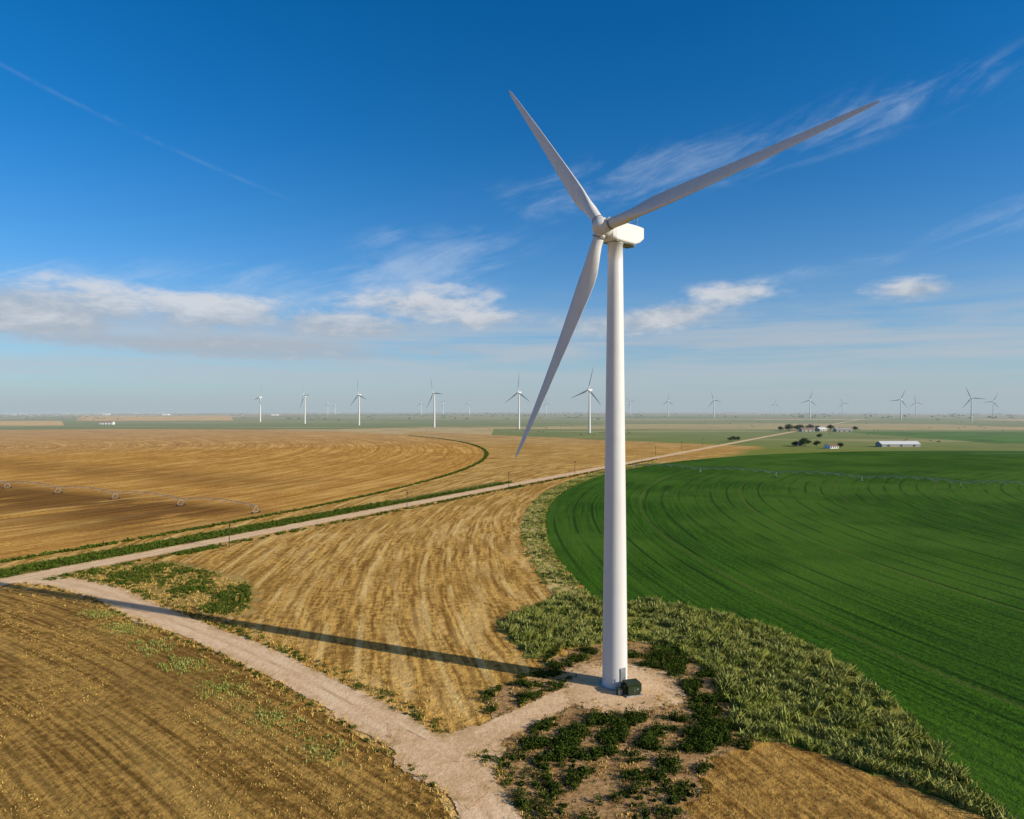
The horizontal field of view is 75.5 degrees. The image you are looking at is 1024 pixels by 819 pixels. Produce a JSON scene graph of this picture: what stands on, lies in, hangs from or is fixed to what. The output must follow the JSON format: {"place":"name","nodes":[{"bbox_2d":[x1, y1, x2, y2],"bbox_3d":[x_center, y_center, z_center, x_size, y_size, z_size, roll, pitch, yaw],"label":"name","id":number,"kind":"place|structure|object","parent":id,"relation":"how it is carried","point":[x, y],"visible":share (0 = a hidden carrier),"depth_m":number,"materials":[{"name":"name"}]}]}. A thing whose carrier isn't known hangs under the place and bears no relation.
{"place":"outdoors","nodes":[
{"label":"outdoors","id":0,"kind":"place"},
{"bbox_2d":[0,421,63,425],"bbox_3d":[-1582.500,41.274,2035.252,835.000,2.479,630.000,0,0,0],"label":"stubble field","id":1,"kind":"structure","parent":0,"point":[31,423],"depth_m":1946.62,"materials":[{"name":"beige plant"}]},
{"bbox_2d":[76,416,232,420],"bbox_3d":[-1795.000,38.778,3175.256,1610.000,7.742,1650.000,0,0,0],"label":"stubble field","id":2,"kind":"structure","parent":0,"point":[172,418],"depth_m":2829.17,"materials":[{"name":"beige plant"}]},
{"bbox_2d":[70,561,267,618],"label":"weedy ground","id":3,"kind":"structure","parent":0,"point":[251,611],"depth_m":178.24,"materials":[{"name":"green plant"}]},
{"bbox_2d":[76,562,251,615],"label":"dry weeds","id":4,"kind":"object","parent":3,"relation":"on","point":[178,599],"visible":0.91,"depth_m":180.22,"materials":[{"name":"green plant"}]},
{"bbox_2d":[76,562,253,614],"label":"weed patch","id":5,"kind":"object","parent":3,"relation":"on","point":[213,607],"visible":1,"depth_m":181.79,"materials":[{"name":"green plant"}]},
{"bbox_2d":[0,590,450,818],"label":"brown field","id":6,"kind":"structure","parent":0,"point":[124,743],"depth_m":96.52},
{"bbox_2d":[0,595,369,818],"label":"stubble","id":7,"kind":"object","parent":6,"relation":"on","point":[177,712],"visible":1,"depth_m":104.41,"materials":[{"name":"plant"}]},
{"bbox_2d":[73,608,357,766],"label":"dry grass","id":8,"kind":"structure","parent":6,"relation":"on","point":[183,664],"depth_m":114.90,"materials":[{"name":"green plant"}]},
{"bbox_2d":[0,429,483,559],"bbox_3d":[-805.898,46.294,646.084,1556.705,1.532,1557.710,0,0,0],"label":"harvested field","id":9,"kind":"structure","parent":0,"point":[268,471],"depth_m":473.60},
{"bbox_2d":[0,480,259,513],"bbox_3d":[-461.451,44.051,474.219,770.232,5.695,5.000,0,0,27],"label":"pivot irrigator","id":10,"kind":"object","parent":9,"relation":"on","point":[118,497],"visible":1,"depth_m":343.43,"materials":[{"name":"metal"}]},
{"bbox_2d":[18,576,522,818],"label":"access road","id":11,"kind":"structure","parent":0,"point":[370,715],"depth_m":121.29,"materials":[{"name":"beige gravel"}]},
{"bbox_2d":[386,722,506,808],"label":"road junction","id":12,"kind":"object","parent":11,"relation":"on","point":[464,782],"visible":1,"depth_m":88.87,"materials":[{"name":"beige gravel"}]},
{"bbox_2d":[0,419,860,585],"bbox_3d":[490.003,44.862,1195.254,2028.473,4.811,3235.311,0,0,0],"label":"gravel road","id":13,"kind":"structure","parent":0,"point":[62,570],"depth_m":257.55,"materials":[{"name":"beige gravel"}]},
{"bbox_2d":[411,688,573,766],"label":"turbine driveway","id":14,"kind":"structure","parent":0,"point":[457,747],"depth_m":98.02,"materials":[{"name":"beige gravel"}]},
{"bbox_2d":[0,412,1023,818],"bbox_3d":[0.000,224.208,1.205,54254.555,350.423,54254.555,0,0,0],"label":"ground","id":15,"kind":"structure","parent":0,"point":[374,634],"depth_m":227.45,"materials":[{"name":"beige plant"}]},
{"bbox_2d":[227,521,230,546],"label":"utility pole","id":16,"kind":"object","parent":15,"relation":"on","point":[229,532],"visible":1,"depth_m":229.15,"materials":[{"name":"brown wood"}]},
{"bbox_2d":[25,582,436,786],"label":"roadside weeds","id":17,"kind":"object","parent":15,"relation":"on","point":[432,784],"visible":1,"depth_m":115.93,"materials":[{"name":"green plant"}]},
{"bbox_2d":[0,435,488,562],"bbox_3d":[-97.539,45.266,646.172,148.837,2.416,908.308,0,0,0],"label":"field edge weeds","id":18,"kind":"object","parent":15,"relation":"on","point":[87,546],"visible":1,"depth_m":280.22,"materials":[{"name":"green plant"}]},
{"bbox_2d":[0,481,513,577],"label":"road verge","id":19,"kind":"structure","parent":15,"relation":"on","point":[410,497],"depth_m":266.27,"materials":[{"name":"plant"}]},
{"bbox_2d":[256,388,261,421],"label":"wind turbine","id":20,"kind":"object","parent":15,"relation":"on","point":[259,397],"visible":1,"depth_m":2123.74,"materials":[{"name":"white paint"}]},
{"bbox_2d":[8,567,588,818],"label":"dry grass","id":21,"kind":"structure","parent":15,"relation":"on","point":[343,719],"depth_m":116.53,"materials":[{"name":"beige plant"}]},
{"bbox_2d":[60,574,540,817],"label":"roadside weeds","id":22,"kind":"object","parent":15,"relation":"on","point":[505,781],"visible":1,"depth_m":120.22,"materials":[{"name":"green plant"}]},
{"bbox_2d":[301,386,307,423],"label":"wind turbine","id":23,"kind":"object","parent":15,"relation":"on","point":[304,396],"visible":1,"depth_m":1898.62,"materials":[{"name":"white paint"}]},
{"bbox_2d":[43,459,656,580],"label":"roadside weeds","id":24,"kind":"object","parent":15,"relation":"on","point":[195,549],"visible":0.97,"depth_m":256.06,"materials":[{"name":"green plant"}]},
{"bbox_2d":[352,394,364,424],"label":"wind turbine","id":25,"kind":"object","parent":15,"relation":"on","point":[359,395],"visible":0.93,"depth_m":1728.77,"materials":[{"name":"white paint"}]},
{"bbox_2d":[428,382,440,426],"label":"wind turbine","id":26,"kind":"object","parent":15,"relation":"on","point":[434,405],"visible":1,"depth_m":1548.49,"materials":[{"name":"white paint"}]},
{"bbox_2d":[164,479,779,815],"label":"straw rows","id":27,"kind":"object","parent":15,"relation":"on","point":[399,593],"visible":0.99,"depth_m":196.57,"materials":[{"name":"beige plant"}]},
{"bbox_2d":[0,412,1017,419],"bbox_3d":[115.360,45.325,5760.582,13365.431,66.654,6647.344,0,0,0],"label":"distant trees","id":28,"kind":"object","parent":15,"relation":"on","point":[23,417],"visible":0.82,"depth_m":4071.29,"materials":[{"name":"green plant"}]},
{"bbox_2d":[506,380,529,428],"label":"wind turbine","id":29,"kind":"object","parent":15,"relation":"on","point":[519,393],"visible":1,"depth_m":1428.64,"materials":[{"name":"white paint"}]},
{"bbox_2d":[572,369,600,432],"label":"wind turbine","id":30,"kind":"object","parent":15,"relation":"on","point":[589,418],"visible":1,"depth_m":1218.36,"materials":[{"name":"white paint"}]},
{"bbox_2d":[521,462,653,584],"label":"field edge weeds","id":31,"kind":"object","parent":15,"relation":"on","point":[543,551],"visible":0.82,"depth_m":249.14,"materials":[{"name":"green plant"}]},
{"bbox_2d":[167,416,1018,441],"bbox_3d":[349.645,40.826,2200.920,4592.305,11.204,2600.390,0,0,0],"label":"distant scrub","id":32,"kind":"object","parent":15,"relation":"on","point":[659,418],"visible":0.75,"depth_m":1948.07,"materials":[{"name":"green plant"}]},
{"bbox_2d":[479,642,754,818],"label":"shrubs","id":33,"kind":"object","parent":15,"relation":"on","point":[705,738],"visible":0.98,"depth_m":96.42,"materials":[{"name":"green plant"}]},
{"bbox_2d":[555,660,691,715],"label":"turbine pad","id":34,"kind":"object","parent":15,"relation":"on","point":[588,688],"visible":0.71,"depth_m":113.88,"materials":[{"name":"beige gravel"}]},
{"bbox_2d":[616,686,622,695],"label":"junction box","id":35,"kind":"object","parent":34,"relation":"on","point":[619,690],"visible":1,"depth_m":111.55,"materials":[{"name":"grey paint"}]},
{"bbox_2d":[621,678,642,697],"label":"transformer cabinet","id":36,"kind":"object","parent":34,"relation":"on","point":[632,687],"visible":0.99,"depth_m":111.34,"materials":[{"name":"metal"}]},
{"bbox_2d":[509,90,879,690],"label":"wind turbine","id":37,"kind":"object","parent":15,"relation":"on","point":[617,234],"visible":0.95,"depth_m":114.23,"materials":[{"name":"white paint"}]},
{"bbox_2d":[620,667,625,682],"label":"door","id":38,"kind":"structure","parent":37,"relation":"in","point":[623,670],"depth_m":113.90,"materials":[{"name":"grey metal"}]},
{"bbox_2d":[496,591,1019,818],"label":"tall grass","id":39,"kind":"structure","parent":15,"relation":"on","point":[799,657],"depth_m":115.32,"materials":[{"name":"green plant"}]},
{"bbox_2d":[798,439,806,445],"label":"tree","id":40,"kind":"object","parent":15,"relation":"on","point":[802,441],"visible":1,"depth_m":798.44,"materials":[{"name":"green plant"}]},
{"bbox_2d":[799,428,814,431],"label":"storage shed","id":41,"kind":"structure","parent":15,"relation":"on","point":[806,429],"depth_m":1284.91,"materials":[{"name":"metal"}]},
{"bbox_2d":[815,427,826,430],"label":"storage shed","id":42,"kind":"structure","parent":15,"relation":"on","point":[820,429],"depth_m":1306.27,"materials":[{"name":"metal"}]},
{"bbox_2d":[833,428,851,431],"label":"storage shed","id":43,"kind":"structure","parent":15,"relation":"on","point":[842,429],"depth_m":1273.37,"materials":[{"name":"metal"}]},
{"bbox_2d":[893,389,906,418],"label":"wind turbine","id":44,"kind":"object","parent":15,"relation":"on","point":[901,406],"visible":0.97,"depth_m":2655.46,"materials":[{"name":"white paint"}]},
{"bbox_2d":[964,388,981,420],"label":"wind turbine","id":45,"kind":"object","parent":15,"relation":"on","point":[971,403],"visible":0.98,"depth_m":2252.58,"materials":[{"name":"white paint"}]},
{"bbox_2d":[0,0,1023,413],"label":"sky","id":46,"kind":"structure","parent":0,"point":[206,205],"materials":[{"name":"blue"}]},
{"bbox_2d":[520,462,664,596],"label":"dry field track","id":47,"kind":"structure","parent":0,"point":[551,586],"depth_m":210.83,"materials":[{"name":"green plant"}]},
{"bbox_2d":[482,642,753,818],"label":"bare ground","id":48,"kind":"structure","parent":0,"point":[589,790],"depth_m":90.78,"materials":[{"name":"soil"}]},
{"bbox_2d":[474,643,742,818],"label":"weeds","id":49,"kind":"object","parent":48,"relation":"on","point":[561,772],"visible":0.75,"depth_m":93.25,"materials":[{"name":"green plant"}]},
{"bbox_2d":[486,644,736,818],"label":"dry weeds","id":50,"kind":"object","parent":48,"relation":"on","point":[601,773],"visible":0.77,"depth_m":95.72,"materials":[{"name":"green plant"}]},
{"bbox_2d":[545,451,1023,818],"bbox_3d":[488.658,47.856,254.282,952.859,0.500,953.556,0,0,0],"label":"green crop field","id":51,"kind":"structure","parent":0,"point":[909,591],"depth_m":208.34,"materials":[{"name":"green plant"}]},
{"bbox_2d":[632,464,1020,487],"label":"pivot irrigator","id":52,"kind":"object","parent":51,"relation":"on","point":[829,473],"visible":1,"depth_m":438.57,"materials":[{"name":"metal"}]},
{"bbox_2d":[824,444,838,448],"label":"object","id":53,"kind":"structure","parent":0,"point":[827,446],"depth_m":766.64,"materials":[{"name":"white metal"}]},
{"bbox_2d":[680,740,987,818],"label":"cut field","id":54,"kind":"structure","parent":0,"point":[758,780],"depth_m":83.75,"materials":[{"name":"plant"}]},
{"bbox_2d":[875,441,920,446],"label":"metal barn","id":55,"kind":"structure","parent":0,"point":[897,444],"depth_m":796.53,"materials":[{"name":"white metal"}]},
{"bbox_2d":[853,432,1023,443],"bbox_3d":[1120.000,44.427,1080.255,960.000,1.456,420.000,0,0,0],"label":"crop field","id":56,"kind":"structure","parent":0,"point":[1004,437],"depth_m":1113.21,"materials":[{"name":"green plant"}]}
]}

